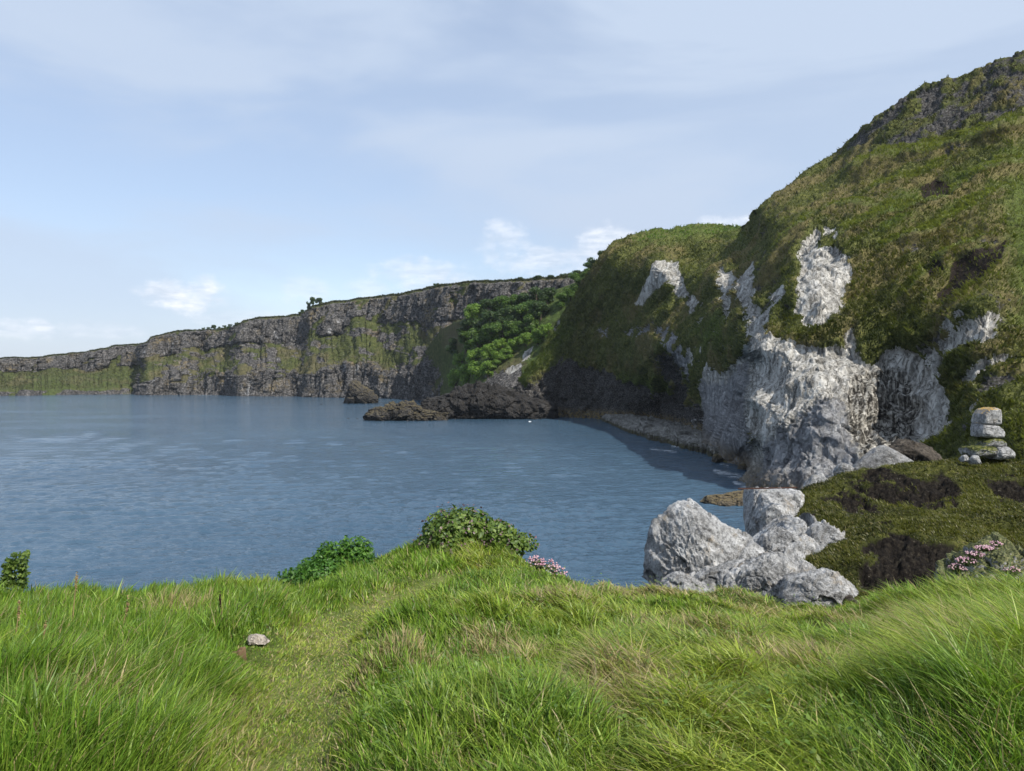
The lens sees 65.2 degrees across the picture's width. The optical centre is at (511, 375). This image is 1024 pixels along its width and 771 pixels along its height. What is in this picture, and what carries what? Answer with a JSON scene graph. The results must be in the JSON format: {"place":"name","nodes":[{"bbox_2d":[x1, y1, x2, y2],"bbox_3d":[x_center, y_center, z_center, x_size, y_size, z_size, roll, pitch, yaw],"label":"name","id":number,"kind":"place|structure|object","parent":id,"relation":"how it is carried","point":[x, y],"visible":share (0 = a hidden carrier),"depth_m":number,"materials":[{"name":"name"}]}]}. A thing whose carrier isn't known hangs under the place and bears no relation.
{"place":"outdoors","nodes":[
{"label":"outdoors","id":0,"kind":"place"},
{"bbox_2d":[0,277,575,399],"bbox_3d":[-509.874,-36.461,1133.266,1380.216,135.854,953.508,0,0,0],"label":"cliffs","id":1,"kind":"structure","parent":0,"point":[433,309],"depth_m":999.79,"materials":[{"name":"grey stone"}]},
{"bbox_2d":[0,271,583,388],"bbox_3d":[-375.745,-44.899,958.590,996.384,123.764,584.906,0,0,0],"label":"clifftop scrub","id":2,"kind":"object","parent":1,"relation":"on","point":[379,296],"visible":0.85,"depth_m":1060.30,"materials":[{"name":"green plant"}]},
{"bbox_2d":[310,296,314,304],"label":"broadleaf tree","id":3,"kind":"object","parent":1,"relation":"on","point":[312,299],"visible":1,"depth_m":1040.18,"materials":[{"name":"green plant"}]},
{"bbox_2d":[314,297,322,303],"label":"broadleaf tree","id":4,"kind":"object","parent":1,"relation":"on","point":[317,300],"visible":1,"depth_m":1036.00,"materials":[{"name":"green plant"}]},
{"bbox_2d":[0,394,747,592],"bbox_3d":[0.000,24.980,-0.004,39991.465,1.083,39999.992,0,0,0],"label":"sea","id":5,"kind":"structure","parent":0,"point":[128,489],"depth_m":185.90,"materials":[{"name":"liquid"}]},
{"bbox_2d":[343,380,378,403],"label":"sea rock","id":6,"kind":"object","parent":5,"relation":"in","point":[357,392],"visible":0.85,"depth_m":725.81,"materials":[{"name":"grey stone"}]},
{"bbox_2d":[362,400,450,420],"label":"sea rock","id":7,"kind":"object","parent":5,"relation":"in","point":[406,410],"visible":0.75,"depth_m":447.08,"materials":[{"name":"stone"}]},
{"bbox_2d":[419,380,558,418],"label":"rock promontory","id":8,"kind":"structure","parent":5,"relation":"in","point":[479,399],"depth_m":463.81,"materials":[{"name":"grey stone"}]},
{"bbox_2d":[600,414,719,456],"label":"shore ledge","id":9,"kind":"object","parent":5,"relation":"in","point":[676,434],"visible":0.48,"depth_m":330.96,"materials":[{"name":"grey stone"}]},
{"bbox_2d":[711,454,723,462],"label":"sea rock","id":10,"kind":"object","parent":5,"relation":"in","point":[717,458],"visible":0.97,"depth_m":231.16,"materials":[{"name":"stone"}]},
{"bbox_2d":[700,490,743,505],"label":"sea rock","id":11,"kind":"object","parent":5,"relation":"in","point":[733,498],"visible":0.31,"depth_m":154.85,"materials":[{"name":"brown stone"}]},
{"bbox_2d":[737,463,746,469],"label":"sea rock","id":12,"kind":"object","parent":5,"relation":"in","point":[742,466],"visible":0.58,"depth_m":214.01,"materials":[{"name":"stone"}]},
{"bbox_2d":[425,282,575,395],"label":"gully slope","id":13,"kind":"structure","parent":0,"point":[508,372],"depth_m":619.15,"materials":[{"name":"green plant"}]},
{"bbox_2d":[444,338,457,354],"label":"broadleaf tree","id":14,"kind":"object","parent":13,"relation":"on","point":[452,349],"visible":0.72,"depth_m":713.88,"materials":[{"name":"green plant"}]},
{"bbox_2d":[446,368,458,387],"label":"broadleaf tree","id":15,"kind":"object","parent":13,"relation":"on","point":[452,377],"visible":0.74,"depth_m":693.88,"materials":[{"name":"green plant"}]},
{"bbox_2d":[452,352,463,368],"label":"broadleaf tree","id":16,"kind":"object","parent":13,"relation":"on","point":[458,358],"visible":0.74,"depth_m":684.07,"materials":[{"name":"green plant"}]},
{"bbox_2d":[455,364,469,383],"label":"broadleaf tree","id":17,"kind":"object","parent":13,"relation":"on","point":[463,374],"visible":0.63,"depth_m":649.20,"materials":[{"name":"green plant"}]},
{"bbox_2d":[456,319,472,337],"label":"broadleaf tree","id":18,"kind":"object","parent":13,"relation":"on","point":[465,324],"visible":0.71,"depth_m":674.89,"materials":[{"name":"green plant"}]},
{"bbox_2d":[458,331,470,353],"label":"broadleaf tree","id":19,"kind":"object","parent":13,"relation":"on","point":[464,340],"visible":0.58,"depth_m":673.00,"materials":[{"name":"green plant"}]},
{"bbox_2d":[463,303,482,320],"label":"broadleaf tree","id":20,"kind":"object","parent":13,"relation":"on","point":[472,311],"visible":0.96,"depth_m":669.75,"materials":[{"name":"green plant"}]},
{"bbox_2d":[465,347,480,365],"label":"broadleaf tree","id":21,"kind":"object","parent":13,"relation":"on","point":[473,355],"visible":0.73,"depth_m":637.35,"materials":[{"name":"green plant"}]},
{"bbox_2d":[466,360,484,380],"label":"broadleaf tree","id":22,"kind":"object","parent":13,"relation":"on","point":[473,369],"visible":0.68,"depth_m":618.72,"materials":[{"name":"green plant"}]},
{"bbox_2d":[467,328,486,348],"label":"broadleaf tree","id":23,"kind":"object","parent":13,"relation":"on","point":[477,339],"visible":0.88,"depth_m":644.44,"materials":[{"name":"green plant"}]},
{"bbox_2d":[472,318,483,329],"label":"broadleaf tree","id":24,"kind":"object","parent":13,"relation":"on","point":[479,323],"visible":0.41,"depth_m":651.32,"materials":[{"name":"green plant"}]},
{"bbox_2d":[479,343,496,359],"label":"broadleaf tree","id":25,"kind":"object","parent":13,"relation":"on","point":[485,350],"visible":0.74,"depth_m":613.68,"materials":[{"name":"green plant"}]},
{"bbox_2d":[479,360,497,377],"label":"broadleaf tree","id":26,"kind":"object","parent":13,"relation":"on","point":[487,365],"visible":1,"depth_m":601.58,"materials":[{"name":"green plant"}]},
{"bbox_2d":[479,299,497,312],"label":"broadleaf tree","id":27,"kind":"object","parent":13,"relation":"on","point":[487,304],"visible":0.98,"depth_m":667.38,"materials":[{"name":"green plant"}]},
{"bbox_2d":[481,310,496,324],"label":"broadleaf tree","id":28,"kind":"object","parent":13,"relation":"on","point":[487,317],"visible":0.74,"depth_m":640.12,"materials":[{"name":"green plant"}]},
{"bbox_2d":[481,322,497,343],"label":"broadleaf tree","id":29,"kind":"object","parent":13,"relation":"on","point":[488,334],"visible":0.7,"depth_m":635.00,"materials":[{"name":"green plant"}]},
{"bbox_2d":[490,350,503,366],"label":"broadleaf tree","id":30,"kind":"object","parent":13,"relation":"on","point":[497,360],"visible":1,"depth_m":600.72,"materials":[{"name":"green plant"}]},
{"bbox_2d":[492,295,504,311],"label":"broadleaf tree","id":31,"kind":"object","parent":13,"relation":"on","point":[497,300],"visible":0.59,"depth_m":665.13,"materials":[{"name":"green plant"}]},
{"bbox_2d":[492,338,508,353],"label":"broadleaf tree","id":32,"kind":"object","parent":13,"relation":"on","point":[499,345],"visible":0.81,"depth_m":610.06,"materials":[{"name":"green plant"}]},
{"bbox_2d":[491,321,510,339],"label":"broadleaf tree","id":33,"kind":"object","parent":13,"relation":"on","point":[497,328],"visible":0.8,"depth_m":621.05,"materials":[{"name":"green plant"}]},
{"bbox_2d":[492,308,514,326],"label":"broadleaf tree","id":34,"kind":"object","parent":13,"relation":"on","point":[500,315],"visible":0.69,"depth_m":631.17,"materials":[{"name":"green plant"}]},
{"bbox_2d":[500,346,512,359],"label":"broadleaf tree","id":35,"kind":"object","parent":13,"relation":"on","point":[507,352],"visible":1,"depth_m":599.81,"materials":[{"name":"green plant"}]},
{"bbox_2d":[501,294,518,307],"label":"broadleaf tree","id":36,"kind":"object","parent":13,"relation":"on","point":[512,301],"visible":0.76,"depth_m":653.18,"materials":[{"name":"green plant"}]},
{"bbox_2d":[508,336,518,350],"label":"broadleaf tree","id":37,"kind":"object","parent":13,"relation":"on","point":[513,343],"visible":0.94,"depth_m":602.44,"materials":[{"name":"green plant"}]},
{"bbox_2d":[506,321,524,337],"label":"broadleaf tree","id":38,"kind":"object","parent":13,"relation":"on","point":[517,328],"visible":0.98,"depth_m":611.01,"materials":[{"name":"green plant"}]},
{"bbox_2d":[505,306,526,323],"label":"broadleaf tree","id":39,"kind":"object","parent":13,"relation":"on","point":[513,317],"visible":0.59,"depth_m":623.31,"materials":[{"name":"green plant"}]},
{"bbox_2d":[515,292,529,304],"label":"broadleaf tree","id":40,"kind":"object","parent":13,"relation":"on","point":[520,298],"visible":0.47,"depth_m":647.24,"materials":[{"name":"green plant"}]},
{"bbox_2d":[514,301,533,320],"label":"broadleaf tree","id":41,"kind":"object","parent":13,"relation":"on","point":[522,309],"visible":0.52,"depth_m":615.67,"materials":[{"name":"green plant"}]},
{"bbox_2d":[518,332,530,346],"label":"broadleaf tree","id":42,"kind":"object","parent":13,"relation":"on","point":[525,338],"visible":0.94,"depth_m":594.97,"materials":[{"name":"green plant"}]},
{"bbox_2d":[523,314,539,332],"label":"broadleaf tree","id":43,"kind":"object","parent":13,"relation":"on","point":[532,321],"visible":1,"depth_m":603.17,"materials":[{"name":"green plant"}]},
{"bbox_2d":[524,286,544,304],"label":"broadleaf tree","id":44,"kind":"object","parent":13,"relation":"on","point":[534,291],"visible":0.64,"depth_m":637.78,"materials":[{"name":"green plant"}]},
{"bbox_2d":[531,328,542,345],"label":"broadleaf tree","id":45,"kind":"object","parent":13,"relation":"on","point":[536,337],"visible":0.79,"depth_m":583.31,"materials":[{"name":"green plant"}]},
{"bbox_2d":[529,300,550,320],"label":"broadleaf tree","id":46,"kind":"object","parent":13,"relation":"on","point":[540,308],"visible":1,"depth_m":604.91,"materials":[{"name":"green plant"}]},
{"bbox_2d":[538,323,552,337],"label":"broadleaf tree","id":47,"kind":"object","parent":13,"relation":"on","point":[543,330],"visible":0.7,"depth_m":575.65,"materials":[{"name":"green plant"}]},
{"bbox_2d":[537,287,556,304],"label":"broadleaf tree","id":48,"kind":"object","parent":13,"relation":"on","point":[546,294],"visible":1,"depth_m":621.17,"materials":[{"name":"green plant"}]},
{"bbox_2d":[554,292,568,306],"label":"broadleaf tree","id":49,"kind":"object","parent":13,"relation":"on","point":[561,298],"visible":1,"depth_m":597.42,"materials":[{"name":"green plant"}]},
{"bbox_2d":[562,287,577,300],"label":"broadleaf tree","id":50,"kind":"object","parent":13,"relation":"on","point":[567,292],"visible":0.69,"depth_m":597.14,"materials":[{"name":"green plant"}]},
{"bbox_2d":[568,272,584,290],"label":"broadleaf tree","id":51,"kind":"object","parent":13,"relation":"on","point":[575,276],"visible":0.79,"depth_m":598.06,"materials":[{"name":"green plant"}]},
{"bbox_2d":[579,268,588,281],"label":"broadleaf tree","id":52,"kind":"object","parent":13,"relation":"on","point":[585,272],"visible":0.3,"depth_m":595.88,"materials":[{"name":"green plant"}]},
{"bbox_2d":[586,257,596,269],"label":"broadleaf tree","id":53,"kind":"object","parent":13,"relation":"on","point":[591,260],"visible":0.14,"depth_m":597.82,"materials":[{"name":"green plant"}]},
{"bbox_2d":[0,0,1023,356],"label":"sky","id":54,"kind":"structure","parent":0,"point":[166,165],"materials":[{"name":"blue"}]},
{"bbox_2d":[21,458,1023,770],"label":"headland ground","id":55,"kind":"structure","parent":0,"point":[899,558],"depth_m":23.27,"materials":[{"name":"green plant"}]},
{"bbox_2d":[0,557,13,588],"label":"leafy sprig","id":56,"kind":"object","parent":55,"relation":"on","point":[5,576],"visible":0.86,"depth_m":8.19,"materials":[{"name":"green plant"}]},
{"bbox_2d":[1,550,30,591],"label":"leafy sprig","id":57,"kind":"object","parent":55,"relation":"on","point":[20,566],"visible":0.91,"depth_m":8.21,"materials":[{"name":"green plant"}]},
{"bbox_2d":[15,600,20,637],"bbox_3d":[-2.844,1.487,4.598,0.047,0.397,0.023,0,0,0],"label":"dry grass stalk","id":58,"kind":"object","parent":55,"relation":"on","point":[18,613],"visible":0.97,"depth_m":4.60,"materials":[{"name":"beige plant"}]},
{"bbox_2d":[42,620,46,641],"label":"dry grass stalk","id":59,"kind":"object","parent":55,"relation":"on","point":[45,625],"visible":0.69,"depth_m":4.30,"materials":[{"name":"beige plant"}]},
{"bbox_2d":[72,571,77,620],"bbox_3d":[-2.841,1.500,5.199,0.046,0.463,0.022,0,0,0],"label":"dry grass stalk","id":60,"kind":"object","parent":55,"relation":"on","point":[76,578],"visible":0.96,"depth_m":5.20,"materials":[{"name":"beige plant"}]},
{"bbox_2d":[123,595,129,625],"bbox_3d":[-2.332,1.536,4.801,0.072,0.446,0.024,0,0,0],"label":"dry grass stalk","id":61,"kind":"object","parent":55,"relation":"on","point":[127,607],"visible":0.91,"depth_m":4.80,"materials":[{"name":"beige plant"}]},
{"bbox_2d":[219,591,222,617],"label":"dock stalk","id":62,"kind":"object","parent":55,"relation":"on","point":[220,602],"visible":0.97,"depth_m":5.30,"materials":[{"name":"brown plant"}]},
{"bbox_2d":[232,646,246,661],"bbox_3d":[-1.606,1.676,4.701,0.094,0.255,0.090,8,30,0],"label":"broken stub","id":63,"kind":"object","parent":55,"relation":"on","point":[243,652],"visible":0.3,"depth_m":4.66,"materials":[{"name":"brown wood"}]},
{"bbox_2d":[247,634,269,644],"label":"flat stone","id":64,"kind":"object","parent":55,"relation":"on","point":[257,639],"visible":1,"depth_m":5.11,"materials":[{"name":"grey stone"}]},
{"bbox_2d":[292,559,339,585],"bbox_3d":[-2.024,2.266,8.840,0.855,0.463,0.486,0,0,23],"label":"nettle clump","id":65,"kind":"object","parent":55,"relation":"on","point":[313,568],"visible":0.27,"depth_m":8.81,"materials":[{"name":"green plant"}]},
{"bbox_2d":[276,535,376,584],"bbox_3d":[-2.059,2.235,9.304,1.335,0.738,0.777,0,0,22],"label":"nettle clump","id":66,"kind":"object","parent":55,"relation":"on","point":[351,551],"visible":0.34,"depth_m":9.31,"materials":[{"name":"green plant"}]},
{"bbox_2d":[413,502,539,556],"bbox_3d":[-0.467,2.059,10.267,1.569,0.904,0.948,0,0,-24],"label":"heath bush","id":67,"kind":"object","parent":55,"relation":"on","point":[453,526],"visible":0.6,"depth_m":10.07,"materials":[{"name":"green plant"}]},
{"bbox_2d":[0,537,1023,770],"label":"meadow grass","id":68,"kind":"structure","parent":55,"relation":"on","point":[981,622],"depth_m":3.39,"materials":[{"name":"green plant"}]},
{"bbox_2d":[525,555,567,575],"bbox_3d":[0.453,2.452,9.915,0.616,0.455,0.362,0,0,0],"label":"thrift clump","id":69,"kind":"object","parent":55,"relation":"on","point":[538,564],"visible":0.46,"depth_m":9.88,"materials":[{"name":"pink plant"}]},
{"bbox_2d":[658,571,702,592],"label":"boulder","id":70,"kind":"object","parent":55,"relation":"on","point":[677,578],"visible":0.35,"depth_m":22.21,"materials":[{"name":"stone"}]},
{"bbox_2d":[641,498,764,585],"bbox_3d":[6.079,5.350,24.137,3.812,3.156,2.896,0,0,32],"label":"boulder","id":71,"kind":"object","parent":55,"relation":"on","point":[689,535],"visible":0.52,"depth_m":23.52,"materials":[{"name":"stone"}]},
{"bbox_2d":[684,558,744,592],"bbox_3d":[5.916,5.994,22.934,3.207,1.614,2.405,0,0,22],"label":"boulder","id":72,"kind":"object","parent":55,"relation":"on","point":[712,576],"visible":0.18,"depth_m":22.45,"materials":[{"name":"stone"}]},
{"bbox_2d":[722,551,799,603],"bbox_3d":[6.946,5.707,22.056,2.456,1.710,2.010,0,0,0],"label":"boulder","id":73,"kind":"object","parent":55,"relation":"on","point":[768,571],"visible":0.47,"depth_m":21.61,"materials":[{"name":"stone"}]},
{"bbox_2d":[738,487,796,488],"bbox_3d":[9.038,3.969,28.301,2.088,0.085,0.042,0,0,0],"label":"rusty rail","id":74,"kind":"object","parent":55,"relation":"on","point":[769,488],"visible":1,"depth_m":28.28,"materials":[{"name":"brown metal"}]},
{"bbox_2d":[743,486,804,536],"bbox_3d":[9.983,5.532,29.900,2.584,2.745,2.574,0,0,15],"label":"boulder","id":75,"kind":"object","parent":55,"relation":"on","point":[762,508],"visible":0.51,"depth_m":29.34,"materials":[{"name":"stone"}]},
{"bbox_2d":[752,512,817,541],"bbox_3d":[8.960,5.954,26.645,2.731,2.727,2.885,0,0,0],"label":"boulder","id":76,"kind":"object","parent":55,"relation":"on","point":[798,525],"visible":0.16,"depth_m":26.73,"materials":[{"name":"stone"}]},
{"bbox_2d":[769,532,827,561],"bbox_3d":[8.276,6.394,25.121,5.334,2.790,2.789,0,0,0],"label":"bedrock outcrop","id":77,"kind":"object","parent":55,"relation":"on","point":[802,548],"visible":0.08,"depth_m":24.70,"materials":[{"name":"stone"}]},
{"bbox_2d":[755,526,801,554],"bbox_3d":[8.451,5.547,25.262,1.809,1.509,1.650,0,0,0],"label":"boulder","id":78,"kind":"object","parent":77,"relation":"on","point":[784,537],"visible":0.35,"depth_m":25.06,"materials":[{"name":"stone"}]},
{"bbox_2d":[794,559,816,571],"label":"boulder","id":79,"kind":"object","parent":55,"relation":"on","point":[802,565],"visible":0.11,"depth_m":22.70,"materials":[{"name":"stone"}]},
{"bbox_2d":[802,473,829,488],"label":"crest slab","id":80,"kind":"structure","parent":55,"relation":"on","point":[815,478],"depth_m":32.92,"materials":[{"name":"stone"}]},
{"bbox_2d":[778,567,858,606],"bbox_3d":[7.846,5.598,20.549,1.967,1.262,1.522,0,0,0],"label":"boulder","id":81,"kind":"object","parent":55,"relation":"on","point":[822,585],"visible":0.58,"depth_m":20.18,"materials":[{"name":"stone"}]},
{"bbox_2d":[810,519,828,527],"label":"boulder","id":82,"kind":"object","parent":55,"relation":"on","point":[823,521],"visible":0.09,"depth_m":25.90,"materials":[{"name":"stone"}]},
{"bbox_2d":[806,523,844,545],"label":"boulder","id":83,"kind":"object","parent":55,"relation":"on","point":[821,534],"visible":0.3,"depth_m":25.21,"materials":[{"name":"stone"}]},
{"bbox_2d":[833,463,853,475],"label":"crest slab","id":84,"kind":"structure","parent":55,"relation":"on","point":[840,468],"depth_m":33.72,"materials":[{"name":"stone"}]},
{"bbox_2d":[843,592,857,604],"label":"boulder","id":85,"kind":"object","parent":55,"relation":"on","point":[849,597],"visible":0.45,"depth_m":19.84,"materials":[{"name":"stone"}]},
{"bbox_2d":[853,445,913,470],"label":"crest slab","id":86,"kind":"structure","parent":55,"relation":"on","point":[874,458],"depth_m":35.67,"materials":[{"name":"stone"}]},
{"bbox_2d":[775,456,1023,607],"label":"knoll grass","id":87,"kind":"structure","parent":55,"relation":"on","point":[939,517],"depth_m":26.96,"materials":[{"name":"green plant"}]},
{"bbox_2d":[888,439,942,461],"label":"crest slab","id":88,"kind":"structure","parent":55,"relation":"on","point":[913,450],"depth_m":38.34,"materials":[{"name":"grey stone"}]},
{"bbox_2d":[958,455,968,461],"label":"loose stone","id":89,"kind":"object","parent":55,"relation":"on","point":[963,458],"visible":1,"depth_m":31.69,"materials":[{"name":"stone"}]},
{"bbox_2d":[968,455,981,463],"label":"loose stone","id":90,"kind":"object","parent":55,"relation":"on","point":[974,459],"visible":1,"depth_m":31.47,"materials":[{"name":"stone"}]},
{"bbox_2d":[934,532,1023,584],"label":"mossy rock","id":91,"kind":"object","parent":55,"relation":"on","point":[1000,558],"visible":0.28,"depth_m":11.42,"materials":[{"name":"grey stone"}]},
{"bbox_2d":[947,545,992,573],"bbox_3d":[6.280,2.513,10.954,0.582,0.409,0.300,0,0,0],"label":"thrift clump","id":92,"kind":"object","parent":91,"relation":"on","point":[968,561],"visible":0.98,"depth_m":10.91,"materials":[{"name":"pink plant"}]},
{"bbox_2d":[987,541,1001,551],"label":"thrift clump","id":93,"kind":"object","parent":91,"relation":"on","point":[995,544],"visible":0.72,"depth_m":11.16,"materials":[{"name":"pink plant"}]},
{"bbox_2d":[1003,566,1020,575],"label":"thrift clump","id":94,"kind":"object","parent":91,"relation":"on","point":[1013,570],"visible":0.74,"depth_m":10.87,"materials":[{"name":"pink plant"}]},
{"bbox_2d":[958,407,1015,459],"bbox_3d":[19.466,2.339,32.844,1.812,2.131,1.604,0,0,0],"label":"rock pillar","id":95,"kind":"object","parent":55,"relation":"on","point":[988,433],"visible":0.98,"depth_m":32.48,"materials":[{"name":"stone"}]},
{"bbox_2d":[583,262,590,269],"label":"broadleaf tree","id":96,"kind":"object","parent":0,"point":[587,264],"visible":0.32,"depth_m":754.97,"materials":[{"name":"green plant"}]},
{"bbox_2d":[505,50,1023,490],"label":"chalk hillside","id":97,"kind":"structure","parent":0,"point":[802,410],"depth_m":228.10,"materials":[{"name":"green plant"}]},
{"bbox_2d":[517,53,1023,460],"bbox_3d":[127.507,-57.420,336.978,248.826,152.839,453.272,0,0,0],"label":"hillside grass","id":98,"kind":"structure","parent":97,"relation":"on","point":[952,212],"depth_m":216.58,"materials":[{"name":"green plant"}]}
]}

